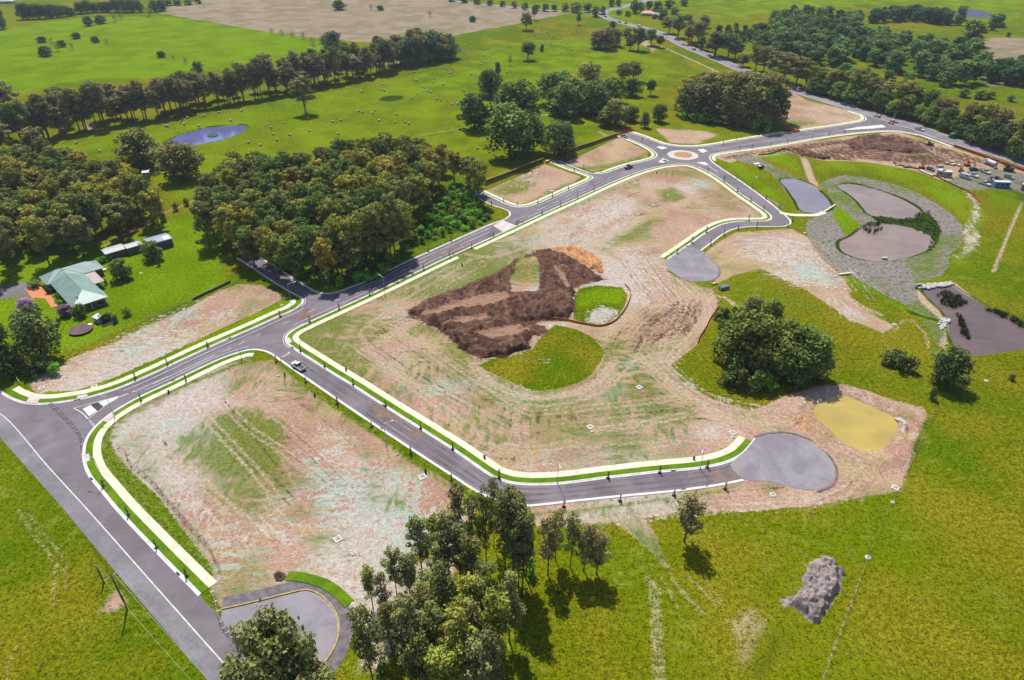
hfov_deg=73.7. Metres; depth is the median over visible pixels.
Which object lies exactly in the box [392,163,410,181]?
gum tree
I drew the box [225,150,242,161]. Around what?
gum tree
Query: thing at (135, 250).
door
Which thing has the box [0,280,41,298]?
driveway
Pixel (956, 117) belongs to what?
roadside tree
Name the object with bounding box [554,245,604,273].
clay heap
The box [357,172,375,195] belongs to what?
gum tree
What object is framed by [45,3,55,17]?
windbreak tree
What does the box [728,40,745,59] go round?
roadside tree
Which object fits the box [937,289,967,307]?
reeds
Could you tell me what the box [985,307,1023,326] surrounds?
reeds
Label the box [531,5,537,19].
paddock tree
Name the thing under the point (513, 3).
distant tree
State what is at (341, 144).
gum tree
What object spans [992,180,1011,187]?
shipping container
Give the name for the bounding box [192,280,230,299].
retaining wall
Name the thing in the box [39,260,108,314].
green roofed house
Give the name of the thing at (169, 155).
paddock tree
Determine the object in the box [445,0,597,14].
side road
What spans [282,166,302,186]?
gum tree
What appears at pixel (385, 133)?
gum tree
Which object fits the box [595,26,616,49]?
paddock tree
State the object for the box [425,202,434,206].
shrub
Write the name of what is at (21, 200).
gum tree
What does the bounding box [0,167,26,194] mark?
gum tree
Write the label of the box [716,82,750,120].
gum tree
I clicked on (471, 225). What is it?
shrub
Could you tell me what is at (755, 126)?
shrub
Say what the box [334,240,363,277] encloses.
gum tree
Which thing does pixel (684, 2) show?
distant tree
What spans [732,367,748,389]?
shrub
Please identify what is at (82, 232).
gum tree
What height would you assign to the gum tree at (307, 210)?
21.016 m
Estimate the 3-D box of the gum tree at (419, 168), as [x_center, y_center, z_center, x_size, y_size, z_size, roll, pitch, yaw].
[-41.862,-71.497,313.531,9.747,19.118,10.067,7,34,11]
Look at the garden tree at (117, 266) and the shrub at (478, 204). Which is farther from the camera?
the shrub at (478, 204)
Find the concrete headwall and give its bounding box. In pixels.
[839,272,850,275]
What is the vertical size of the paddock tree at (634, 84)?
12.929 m
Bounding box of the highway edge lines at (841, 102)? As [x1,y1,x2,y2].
[604,7,1019,164]
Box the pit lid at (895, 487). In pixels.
[891,484,899,490]
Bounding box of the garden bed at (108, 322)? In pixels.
[101,318,118,327]
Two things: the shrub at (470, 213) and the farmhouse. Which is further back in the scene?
the farmhouse
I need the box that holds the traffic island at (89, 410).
[83,405,96,416]
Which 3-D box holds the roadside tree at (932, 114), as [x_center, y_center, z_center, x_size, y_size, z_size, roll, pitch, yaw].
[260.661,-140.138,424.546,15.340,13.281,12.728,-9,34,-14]
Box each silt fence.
[552,284,630,326]
[697,305,719,343]
[758,148,797,154]
[893,162,975,196]
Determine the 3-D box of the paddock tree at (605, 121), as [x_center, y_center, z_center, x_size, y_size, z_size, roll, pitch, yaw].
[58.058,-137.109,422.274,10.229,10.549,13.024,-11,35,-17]
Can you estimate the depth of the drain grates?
170.14 m
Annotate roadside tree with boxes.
[660,16,673,33]
[671,15,687,37]
[683,25,694,43]
[684,14,692,19]
[687,20,698,41]
[690,20,708,45]
[697,14,711,25]
[697,36,706,46]
[706,31,727,56]
[719,32,740,58]
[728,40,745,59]
[736,54,750,66]
[746,44,767,70]
[758,45,775,72]
[765,51,786,71]
[770,52,799,75]
[785,55,811,85]
[798,61,821,88]
[804,77,823,92]
[811,70,828,86]
[812,79,831,95]
[822,68,844,83]
[822,83,839,96]
[827,81,849,99]
[834,71,854,85]
[841,82,864,102]
[847,69,870,101]
[854,89,875,106]
[865,76,887,104]
[868,90,892,110]
[876,82,899,109]
[883,101,903,115]
[889,80,921,113]
[893,94,920,117]
[906,86,929,115]
[911,105,929,121]
[919,104,941,124]
[922,89,941,107]
[932,97,946,124]
[934,107,962,130]
[938,97,959,126]
[943,113,960,131]
[948,114,976,136]
[962,101,983,136]
[963,124,985,142]
[973,102,1000,141]
[975,118,1003,146]
[984,107,1017,146]
[984,125,1014,152]
[999,119,1023,140]
[1003,129,1023,159]
[1015,119,1023,145]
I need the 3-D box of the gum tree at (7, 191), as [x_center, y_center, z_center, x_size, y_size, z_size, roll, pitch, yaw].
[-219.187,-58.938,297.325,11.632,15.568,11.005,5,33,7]
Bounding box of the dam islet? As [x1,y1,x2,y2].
[207,133,217,136]
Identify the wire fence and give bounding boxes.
[65,286,214,351]
[822,407,935,679]
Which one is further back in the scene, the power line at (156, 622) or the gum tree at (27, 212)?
the gum tree at (27, 212)
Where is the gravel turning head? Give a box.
[666,247,718,281]
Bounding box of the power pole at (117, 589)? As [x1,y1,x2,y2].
[105,571,127,609]
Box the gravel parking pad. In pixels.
[221,591,337,660]
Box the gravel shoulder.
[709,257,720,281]
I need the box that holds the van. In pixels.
[959,172,971,179]
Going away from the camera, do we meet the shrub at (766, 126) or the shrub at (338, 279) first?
the shrub at (338, 279)
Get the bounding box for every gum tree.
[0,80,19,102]
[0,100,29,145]
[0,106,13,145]
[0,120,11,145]
[0,146,9,155]
[0,148,6,155]
[0,155,13,169]
[0,158,26,180]
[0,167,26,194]
[0,174,12,192]
[0,187,16,202]
[0,192,10,202]
[0,199,25,239]
[0,203,16,225]
[0,216,20,254]
[0,219,21,262]
[0,227,17,274]
[7,148,26,167]
[9,144,33,159]
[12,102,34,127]
[12,186,32,204]
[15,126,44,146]
[15,204,44,225]
[15,215,45,251]
[16,189,43,215]
[17,156,32,170]
[20,152,40,167]
[20,168,41,188]
[20,217,53,264]
[21,189,51,213]
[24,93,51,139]
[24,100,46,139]
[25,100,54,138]
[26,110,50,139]
[26,164,41,182]
[27,182,42,190]
[30,199,59,228]
[31,137,51,159]
[35,172,59,195]
[37,145,65,160]
[37,157,61,173]
[37,177,64,202]
[39,168,69,189]
[39,215,70,255]
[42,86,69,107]
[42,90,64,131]
[43,146,62,172]
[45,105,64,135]
[46,202,76,246]
[50,193,63,202]
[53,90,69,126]
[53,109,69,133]
[54,193,79,228]
[56,170,79,192]
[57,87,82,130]
[57,214,94,255]
[59,147,73,156]
[60,159,72,180]
[63,151,86,164]
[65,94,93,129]
[65,161,91,181]
[66,180,91,220]
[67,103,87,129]
[69,150,92,173]
[69,191,97,238]
[72,169,88,181]
[73,193,103,244]
[77,181,94,193]
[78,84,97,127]
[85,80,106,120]
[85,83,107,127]
[85,192,106,230]
[86,159,97,175]
[87,173,107,195]
[92,159,105,178]
[93,182,123,211]
[98,159,122,178]
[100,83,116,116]
[100,159,128,186]
[100,202,128,237]
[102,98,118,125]
[105,177,127,200]
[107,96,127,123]
[109,192,134,227]
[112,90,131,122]
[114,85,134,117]
[115,172,145,215]
[117,166,144,190]
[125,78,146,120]
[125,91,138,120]
[128,174,159,223]
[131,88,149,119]
[135,188,165,229]
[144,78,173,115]
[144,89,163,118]
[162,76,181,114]
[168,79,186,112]
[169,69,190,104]
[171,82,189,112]
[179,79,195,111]
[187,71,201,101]
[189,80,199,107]
[189,200,217,245]
[190,186,213,232]
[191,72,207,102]
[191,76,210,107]
[197,172,216,195]
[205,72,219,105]
[206,192,237,239]
[209,203,237,250]
[210,171,225,185]
[212,164,231,173]
[212,184,232,195]
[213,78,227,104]
[214,168,238,193]
[218,157,235,164]
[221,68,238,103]
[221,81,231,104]
[222,189,240,203]
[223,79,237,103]
[223,211,251,259]
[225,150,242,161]
[225,161,243,184]
[227,199,252,219]
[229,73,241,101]
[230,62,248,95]
[232,225,262,266]
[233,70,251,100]
[234,156,258,172]
[234,184,251,205]
[235,188,263,222]
[236,171,261,188]
[239,207,258,230]
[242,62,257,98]
[242,149,261,166]
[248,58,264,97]
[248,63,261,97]
[250,171,270,197]
[251,199,281,225]
[253,156,269,172]
[253,225,277,268]
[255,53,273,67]
[255,153,270,168]
[255,197,267,216]
[256,215,282,234]
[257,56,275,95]
[257,179,276,196]
[259,157,285,179]
[259,231,282,277]
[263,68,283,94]
[263,189,289,220]
[269,169,286,189]
[271,188,290,212]
[272,219,292,255]
[272,233,306,282]
[273,150,298,177]
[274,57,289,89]
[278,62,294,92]
[278,180,292,200]
[278,201,300,224]
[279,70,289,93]
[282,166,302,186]
[285,180,309,200]
[285,226,304,266]
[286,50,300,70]
[288,199,304,217]
[289,183,308,205]
[289,217,309,227]
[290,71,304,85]
[290,152,306,170]
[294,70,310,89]
[294,152,313,165]
[294,224,320,275]
[295,165,315,184]
[295,196,321,226]
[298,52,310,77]
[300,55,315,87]
[300,162,316,178]
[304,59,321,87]
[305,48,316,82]
[306,224,324,241]
[307,158,326,179]
[307,182,332,199]
[308,177,324,193]
[309,178,330,196]
[309,237,337,284]
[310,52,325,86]
[310,192,329,218]
[311,147,327,163]
[312,164,336,191]
[313,145,327,159]
[315,197,345,226]
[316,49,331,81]
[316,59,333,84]
[319,216,336,235]
[319,227,339,271]
[322,148,340,164]
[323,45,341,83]
[324,158,341,177]
[325,214,348,273]
[329,137,347,160]
[329,170,346,192]
[329,198,353,215]
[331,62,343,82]
[331,189,354,199]
[333,174,358,196]
[334,158,356,181]
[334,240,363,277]
[335,230,354,278]
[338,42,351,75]
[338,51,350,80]
[338,195,362,219]
[338,217,360,270]
[339,149,353,162]
[339,153,354,160]
[343,139,357,151]
[343,603,385,679]
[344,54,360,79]
[344,165,360,190]
[346,210,372,271]
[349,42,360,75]
[350,150,371,170]
[351,168,370,186]
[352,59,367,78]
[352,148,371,162]
[353,137,373,161]
[353,186,371,207]
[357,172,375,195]
[357,195,368,211]
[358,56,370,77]
[358,563,376,607]
[359,218,377,264]
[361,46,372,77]
[361,204,383,268]
[365,161,382,179]
[366,136,381,164]
[366,178,393,203]
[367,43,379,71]
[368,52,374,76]
[369,187,387,214]
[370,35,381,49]
[371,202,395,252]
[372,210,387,258]
[372,571,391,604]
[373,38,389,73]
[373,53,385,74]
[373,139,390,157]
[373,154,394,173]
[375,600,394,648]
[376,171,391,180]
[377,159,395,176]
[378,131,391,142]
[379,173,399,192]
[380,192,403,253]
[380,221,398,252]
[380,544,402,592]
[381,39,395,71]
[381,133,398,153]
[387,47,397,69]
[387,151,396,158]
[388,179,405,198]
[388,179,411,206]
[388,198,406,246]
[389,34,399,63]
[389,587,426,678]
[390,599,406,612]
[390,608,422,659]
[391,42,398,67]
[391,150,412,173]
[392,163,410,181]
[392,199,414,254]
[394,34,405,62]
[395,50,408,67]
[395,134,413,174]
[396,551,417,593]
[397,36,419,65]
[397,629,437,679]
[401,143,418,168]
[403,203,416,233]
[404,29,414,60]
[404,176,418,210]
[405,511,431,568]
[407,579,441,636]
[408,173,432,217]
[409,163,428,198]
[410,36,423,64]
[410,159,430,172]
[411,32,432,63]
[411,137,431,152]
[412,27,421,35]
[412,567,433,599]
[415,144,426,160]
[418,600,446,654]
[418,643,453,679]
[419,147,437,162]
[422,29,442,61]
[422,161,440,196]
[422,512,440,556]
[423,559,458,623]
[425,541,453,575]
[428,509,460,573]
[432,156,447,188]
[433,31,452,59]
[433,143,451,162]
[436,598,478,662]
[441,639,474,679]
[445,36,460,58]
[445,150,462,182]
[446,482,465,538]
[447,519,469,575]
[450,571,485,633]
[454,533,483,590]
[455,595,487,646]
[456,154,480,185]
[461,488,485,570]
[461,633,500,679]
[463,162,486,194]
[468,576,495,628]
[470,160,487,201]
[472,559,497,623]
[474,483,493,563]
[476,586,513,656]
[479,625,505,679]
[487,476,498,547]
[491,484,516,580]
[495,570,526,641]
[496,487,525,565]
[504,495,533,584]
[507,508,536,596]
[514,504,536,578]
[536,512,560,574]
[552,508,566,560]
[563,511,581,567]
[575,522,595,571]
[588,528,612,573]
[673,82,703,115]
[675,490,709,542]
[677,77,692,100]
[679,74,698,98]
[687,79,723,113]
[695,70,722,100]
[703,80,730,115]
[713,71,733,99]
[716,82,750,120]
[720,71,755,122]
[728,80,762,126]
[739,71,766,123]
[741,82,779,126]
[760,71,785,106]
[763,84,791,123]
[774,76,794,120]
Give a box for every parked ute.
[290,360,305,370]
[967,172,979,177]
[978,181,991,185]
[980,168,991,173]
[989,176,1002,179]
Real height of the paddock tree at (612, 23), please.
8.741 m
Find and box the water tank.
[948,133,957,138]
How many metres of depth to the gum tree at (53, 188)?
289.57 m
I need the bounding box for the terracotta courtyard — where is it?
[25,287,56,306]
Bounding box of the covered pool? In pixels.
[68,323,92,336]
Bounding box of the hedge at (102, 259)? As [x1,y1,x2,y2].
[94,244,123,263]
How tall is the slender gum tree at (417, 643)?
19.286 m
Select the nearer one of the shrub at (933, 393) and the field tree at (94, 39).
the shrub at (933, 393)
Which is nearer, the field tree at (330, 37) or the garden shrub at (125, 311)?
the garden shrub at (125, 311)
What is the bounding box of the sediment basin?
[813,395,897,450]
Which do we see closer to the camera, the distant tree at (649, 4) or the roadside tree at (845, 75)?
the roadside tree at (845, 75)
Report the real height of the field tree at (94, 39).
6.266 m
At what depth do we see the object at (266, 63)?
478.95 m
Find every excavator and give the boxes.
[922,139,933,145]
[964,160,975,165]
[994,161,1014,171]
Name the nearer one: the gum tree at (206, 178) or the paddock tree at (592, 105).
the gum tree at (206, 178)
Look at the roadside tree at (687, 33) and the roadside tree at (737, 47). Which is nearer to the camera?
the roadside tree at (737, 47)
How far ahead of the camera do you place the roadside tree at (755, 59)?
550.31 m
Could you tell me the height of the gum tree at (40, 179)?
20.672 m
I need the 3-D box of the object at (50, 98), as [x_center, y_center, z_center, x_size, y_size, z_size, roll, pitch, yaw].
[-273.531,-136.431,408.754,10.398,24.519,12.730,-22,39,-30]
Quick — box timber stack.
[918,169,934,175]
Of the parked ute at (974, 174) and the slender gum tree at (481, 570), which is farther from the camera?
the parked ute at (974, 174)
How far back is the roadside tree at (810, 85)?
492.41 m
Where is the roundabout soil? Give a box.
[674,152,691,156]
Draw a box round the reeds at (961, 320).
[955,312,971,337]
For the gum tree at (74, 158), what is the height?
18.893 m
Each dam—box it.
[167,125,247,145]
[955,10,990,17]
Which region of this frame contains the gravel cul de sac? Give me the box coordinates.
[730,434,834,489]
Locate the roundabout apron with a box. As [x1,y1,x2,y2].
[667,150,698,159]
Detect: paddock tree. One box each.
[112,126,165,168]
[150,140,204,178]
[288,75,316,113]
[456,92,492,128]
[477,68,504,97]
[483,101,541,159]
[489,78,541,120]
[493,82,510,101]
[495,62,501,73]
[510,109,546,153]
[520,12,533,29]
[520,42,536,59]
[520,90,541,117]
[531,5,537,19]
[534,71,568,103]
[539,119,579,157]
[545,85,563,113]
[549,81,581,117]
[555,70,575,87]
[566,75,583,94]
[570,80,592,111]
[573,61,601,85]
[576,13,580,24]
[579,80,607,115]
[590,29,603,47]
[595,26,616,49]
[595,109,613,125]
[596,89,612,113]
[599,76,626,99]
[600,98,631,125]
[609,20,616,27]
[610,28,622,45]
[616,62,632,81]
[622,28,632,43]
[622,78,642,95]
[622,105,640,120]
[625,35,636,49]
[628,27,648,50]
[629,61,644,77]
[640,112,650,127]
[645,79,657,95]
[646,29,657,45]
[651,103,669,121]
[656,35,665,47]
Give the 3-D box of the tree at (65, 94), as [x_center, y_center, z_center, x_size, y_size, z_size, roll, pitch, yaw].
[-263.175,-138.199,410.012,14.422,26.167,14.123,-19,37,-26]
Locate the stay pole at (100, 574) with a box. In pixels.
[95,565,104,582]
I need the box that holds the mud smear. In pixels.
[372,410,419,436]
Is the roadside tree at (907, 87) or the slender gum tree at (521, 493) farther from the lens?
the roadside tree at (907, 87)
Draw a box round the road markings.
[0,125,951,679]
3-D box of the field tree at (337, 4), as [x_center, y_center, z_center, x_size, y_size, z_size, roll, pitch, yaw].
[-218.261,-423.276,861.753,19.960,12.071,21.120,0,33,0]
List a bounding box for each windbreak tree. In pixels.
[0,10,6,28]
[14,2,25,18]
[17,3,31,18]
[24,3,36,18]
[31,3,42,18]
[36,4,48,18]
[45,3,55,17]
[49,4,61,16]
[56,4,65,16]
[62,6,71,15]
[68,7,75,15]
[73,1,86,13]
[80,0,92,12]
[88,2,96,11]
[94,2,105,11]
[101,1,112,11]
[107,0,120,11]
[115,0,128,11]
[124,0,136,11]
[132,0,143,11]
[146,0,160,11]
[154,0,166,10]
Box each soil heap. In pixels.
[408,262,576,358]
[523,324,548,335]
[534,248,606,281]
[791,147,829,158]
[842,133,930,152]
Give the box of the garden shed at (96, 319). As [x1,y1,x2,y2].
[92,313,103,323]
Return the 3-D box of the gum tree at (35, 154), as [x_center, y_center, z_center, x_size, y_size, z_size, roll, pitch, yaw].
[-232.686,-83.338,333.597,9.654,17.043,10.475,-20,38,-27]
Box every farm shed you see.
[100,244,127,259]
[123,241,142,254]
[141,170,150,177]
[143,233,173,249]
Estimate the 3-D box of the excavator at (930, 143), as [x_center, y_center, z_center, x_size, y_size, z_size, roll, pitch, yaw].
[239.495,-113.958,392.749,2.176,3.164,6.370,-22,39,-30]
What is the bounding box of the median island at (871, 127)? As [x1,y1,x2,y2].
[844,125,884,129]
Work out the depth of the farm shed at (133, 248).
272.78 m
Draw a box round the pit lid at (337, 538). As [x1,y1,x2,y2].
[333,534,342,542]
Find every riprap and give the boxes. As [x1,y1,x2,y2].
[895,417,909,425]
[917,281,954,289]
[938,317,950,329]
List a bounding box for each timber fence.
[484,158,543,184]
[562,133,616,153]
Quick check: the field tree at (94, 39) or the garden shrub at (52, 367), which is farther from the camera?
the field tree at (94, 39)
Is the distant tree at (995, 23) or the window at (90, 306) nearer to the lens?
the window at (90, 306)
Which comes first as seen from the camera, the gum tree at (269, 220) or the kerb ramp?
the kerb ramp
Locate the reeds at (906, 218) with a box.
[869,210,941,251]
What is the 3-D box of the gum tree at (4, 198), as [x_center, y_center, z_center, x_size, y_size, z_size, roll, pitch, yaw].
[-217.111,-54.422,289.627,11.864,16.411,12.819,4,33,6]
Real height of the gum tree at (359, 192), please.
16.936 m
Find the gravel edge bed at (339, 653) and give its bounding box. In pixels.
[222,581,353,671]
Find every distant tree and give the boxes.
[162,0,172,5]
[172,0,181,4]
[184,0,192,4]
[510,1,516,7]
[521,2,528,8]
[542,3,548,10]
[561,3,569,10]
[569,2,582,12]
[583,3,591,11]
[591,5,601,16]
[600,6,605,13]
[630,0,638,13]
[637,1,644,11]
[645,0,652,9]
[652,1,663,10]
[658,9,667,18]
[664,0,675,8]
[671,7,679,14]
[680,0,688,5]
[954,15,963,24]
[956,4,969,18]
[958,88,970,96]
[961,19,990,41]
[973,89,991,99]
[985,90,996,97]
[987,17,999,29]
[988,12,1006,25]
[1006,95,1016,101]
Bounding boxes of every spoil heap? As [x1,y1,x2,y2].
[273,571,286,581]
[779,554,844,623]
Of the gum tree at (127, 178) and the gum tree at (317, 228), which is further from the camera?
the gum tree at (127, 178)
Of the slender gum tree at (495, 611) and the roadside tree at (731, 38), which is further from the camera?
the roadside tree at (731, 38)
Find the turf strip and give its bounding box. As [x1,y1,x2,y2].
[285,571,353,607]
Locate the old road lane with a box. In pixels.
[0,415,228,679]
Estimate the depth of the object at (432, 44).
580.28 m
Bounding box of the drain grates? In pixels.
[74,116,865,575]
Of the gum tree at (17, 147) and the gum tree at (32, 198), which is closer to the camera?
the gum tree at (32, 198)
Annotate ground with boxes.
[0,0,1023,679]
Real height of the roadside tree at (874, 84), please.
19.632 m
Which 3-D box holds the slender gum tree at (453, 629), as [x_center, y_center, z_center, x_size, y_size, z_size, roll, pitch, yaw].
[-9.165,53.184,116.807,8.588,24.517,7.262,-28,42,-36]
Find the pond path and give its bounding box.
[779,211,826,216]
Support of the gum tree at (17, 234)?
on the ground
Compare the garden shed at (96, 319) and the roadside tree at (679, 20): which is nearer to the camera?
the garden shed at (96, 319)
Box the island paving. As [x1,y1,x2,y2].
[91,402,102,410]
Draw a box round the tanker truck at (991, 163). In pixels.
[983,158,997,167]
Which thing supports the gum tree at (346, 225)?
on the ground
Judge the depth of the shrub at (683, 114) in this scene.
437.45 m
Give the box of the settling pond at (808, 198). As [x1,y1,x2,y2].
[781,178,830,212]
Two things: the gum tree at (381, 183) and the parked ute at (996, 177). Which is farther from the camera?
the parked ute at (996, 177)
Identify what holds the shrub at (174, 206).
on the ground
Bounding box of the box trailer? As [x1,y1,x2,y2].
[718,284,729,289]
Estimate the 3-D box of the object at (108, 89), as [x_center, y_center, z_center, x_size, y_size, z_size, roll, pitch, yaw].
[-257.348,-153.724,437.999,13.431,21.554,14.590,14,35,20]
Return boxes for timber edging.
[222,589,339,662]
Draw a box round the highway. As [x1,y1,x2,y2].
[598,0,1023,166]
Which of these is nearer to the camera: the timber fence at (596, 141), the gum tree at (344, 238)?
the gum tree at (344, 238)
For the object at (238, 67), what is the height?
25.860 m
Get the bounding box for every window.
[88,302,94,308]
[97,299,103,305]
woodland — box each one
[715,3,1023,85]
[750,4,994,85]
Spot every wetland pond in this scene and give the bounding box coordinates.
[838,184,920,218]
[839,223,933,261]
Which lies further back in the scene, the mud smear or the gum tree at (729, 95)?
the gum tree at (729, 95)
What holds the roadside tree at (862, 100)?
on the ground
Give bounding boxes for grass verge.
[6,110,893,593]
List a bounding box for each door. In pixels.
[112,252,118,258]
[132,247,138,253]
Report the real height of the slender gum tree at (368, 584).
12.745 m
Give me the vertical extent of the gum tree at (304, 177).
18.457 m
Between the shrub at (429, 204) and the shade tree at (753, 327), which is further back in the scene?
the shrub at (429, 204)
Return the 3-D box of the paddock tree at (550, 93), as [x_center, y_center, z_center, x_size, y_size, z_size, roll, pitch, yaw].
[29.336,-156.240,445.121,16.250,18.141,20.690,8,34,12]
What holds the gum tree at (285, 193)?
on the ground
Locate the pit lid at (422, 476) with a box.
[418,473,426,479]
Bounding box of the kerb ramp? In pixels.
[84,453,89,461]
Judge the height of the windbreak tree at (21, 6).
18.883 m
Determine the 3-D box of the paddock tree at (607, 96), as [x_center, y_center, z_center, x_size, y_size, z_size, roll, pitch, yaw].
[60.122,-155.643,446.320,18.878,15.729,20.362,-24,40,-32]
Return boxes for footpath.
[12,111,952,587]
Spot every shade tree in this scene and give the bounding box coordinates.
[217,598,335,679]
[711,317,746,359]
[716,309,780,374]
[737,293,767,317]
[747,334,781,373]
[759,298,785,340]
[764,335,802,381]
[770,318,803,355]
[779,343,821,387]
[788,322,817,354]
[797,330,836,380]
[813,339,838,378]
[926,343,978,389]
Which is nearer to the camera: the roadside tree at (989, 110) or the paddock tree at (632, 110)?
the roadside tree at (989, 110)
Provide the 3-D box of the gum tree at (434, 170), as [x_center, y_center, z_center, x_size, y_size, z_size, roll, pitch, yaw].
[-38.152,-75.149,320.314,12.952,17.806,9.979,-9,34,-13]
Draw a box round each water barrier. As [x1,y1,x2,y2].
[781,127,795,131]
[954,144,1023,170]
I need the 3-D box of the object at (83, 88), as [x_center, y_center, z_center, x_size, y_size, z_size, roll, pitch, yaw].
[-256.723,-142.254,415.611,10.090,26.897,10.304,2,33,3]
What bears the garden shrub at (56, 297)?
on the ground
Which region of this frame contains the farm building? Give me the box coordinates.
[0,0,15,3]
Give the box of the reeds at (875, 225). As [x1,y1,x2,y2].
[863,218,882,233]
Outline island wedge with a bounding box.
[98,396,117,406]
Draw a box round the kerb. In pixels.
[0,111,950,595]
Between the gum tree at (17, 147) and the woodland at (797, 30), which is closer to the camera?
the gum tree at (17, 147)
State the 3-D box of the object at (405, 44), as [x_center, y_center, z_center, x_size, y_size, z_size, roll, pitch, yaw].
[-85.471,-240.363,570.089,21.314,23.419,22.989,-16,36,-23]
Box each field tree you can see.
[34,36,46,42]
[37,46,52,55]
[55,40,66,46]
[70,32,80,38]
[81,16,94,25]
[89,36,100,42]
[94,14,107,23]
[155,50,165,56]
[190,61,203,72]
[318,34,326,42]
[320,30,341,52]
[331,0,346,9]
[469,16,476,21]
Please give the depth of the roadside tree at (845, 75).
478.66 m
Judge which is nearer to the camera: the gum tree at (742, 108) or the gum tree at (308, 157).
the gum tree at (308, 157)
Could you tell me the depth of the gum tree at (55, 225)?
264.70 m
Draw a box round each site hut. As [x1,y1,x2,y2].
[936,168,944,176]
[942,170,952,177]
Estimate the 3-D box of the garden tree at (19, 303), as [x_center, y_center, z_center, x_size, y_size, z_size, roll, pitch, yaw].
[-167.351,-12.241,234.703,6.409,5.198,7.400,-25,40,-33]
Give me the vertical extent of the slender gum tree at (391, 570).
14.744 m
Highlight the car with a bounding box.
[1003,174,1014,178]
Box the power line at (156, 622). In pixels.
[96,566,208,679]
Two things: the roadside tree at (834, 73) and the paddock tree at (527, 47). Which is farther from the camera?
the paddock tree at (527, 47)
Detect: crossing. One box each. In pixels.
[25,395,40,403]
[77,394,87,398]
[102,413,114,421]
[493,220,515,231]
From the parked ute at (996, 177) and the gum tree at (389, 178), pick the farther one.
the parked ute at (996, 177)
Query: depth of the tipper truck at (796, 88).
501.84 m
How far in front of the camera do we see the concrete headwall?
257.87 m
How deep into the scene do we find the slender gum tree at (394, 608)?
125.38 m
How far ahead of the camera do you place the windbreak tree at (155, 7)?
844.26 m
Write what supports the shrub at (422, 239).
on the ground
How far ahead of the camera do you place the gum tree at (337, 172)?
304.71 m
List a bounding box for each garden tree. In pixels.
[0,321,16,365]
[5,303,62,361]
[15,297,34,311]
[55,303,71,316]
[71,302,86,317]
[107,258,132,278]
[139,240,163,259]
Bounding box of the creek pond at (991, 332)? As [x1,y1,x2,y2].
[924,286,1023,355]
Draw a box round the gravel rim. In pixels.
[755,431,837,492]
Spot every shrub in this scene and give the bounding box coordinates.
[9,354,26,373]
[21,361,38,378]
[26,279,40,288]
[34,356,52,374]
[43,285,52,292]
[45,361,59,376]
[52,292,60,299]
[55,299,62,304]
[97,314,107,321]
[103,311,111,320]
[111,313,116,322]
[120,307,131,316]
[135,213,145,225]
[147,214,156,223]
[160,213,166,220]
[171,202,178,210]
[182,197,188,204]
[274,261,286,270]
[295,265,307,277]
[316,271,329,281]
[335,276,343,286]
[351,271,363,282]
[363,273,371,281]
[373,272,381,279]
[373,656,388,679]
[377,262,389,274]
[379,252,393,268]
[391,251,399,264]
[410,238,416,245]
[417,227,424,235]
[419,236,424,242]
[422,217,428,225]
[424,230,430,237]
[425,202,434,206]
[435,218,443,225]
[446,226,451,232]
[455,208,461,213]
[455,219,461,227]
[458,194,466,200]
[459,224,469,230]
[461,215,466,222]
[468,209,475,215]
[468,221,475,228]
[473,201,481,208]
[482,213,491,218]
[526,560,535,580]
[679,111,691,119]
[689,112,700,121]
[696,113,710,122]
[709,113,723,124]
[712,311,723,318]
[716,318,725,327]
[717,369,734,385]
[719,305,732,316]
[721,116,733,126]
[728,359,748,375]
[731,305,742,313]
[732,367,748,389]
[733,117,747,127]
[745,119,759,128]
[745,370,770,393]
[760,118,774,131]
[760,374,779,392]
[879,349,896,365]
[891,347,901,357]
[892,350,908,369]
[904,354,920,372]
[928,386,938,399]
[1006,372,1015,379]
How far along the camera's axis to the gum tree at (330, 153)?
323.59 m
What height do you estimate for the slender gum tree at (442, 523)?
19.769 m
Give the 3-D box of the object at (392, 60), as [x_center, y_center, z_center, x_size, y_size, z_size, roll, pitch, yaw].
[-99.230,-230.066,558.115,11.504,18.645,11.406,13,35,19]
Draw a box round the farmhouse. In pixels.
[641,10,654,15]
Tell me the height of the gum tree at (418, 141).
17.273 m
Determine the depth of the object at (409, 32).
580.12 m
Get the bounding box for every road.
[0,107,953,677]
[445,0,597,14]
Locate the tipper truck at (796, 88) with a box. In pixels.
[792,85,800,90]
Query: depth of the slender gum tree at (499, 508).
131.56 m
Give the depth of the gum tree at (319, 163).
324.77 m
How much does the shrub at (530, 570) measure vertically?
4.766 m

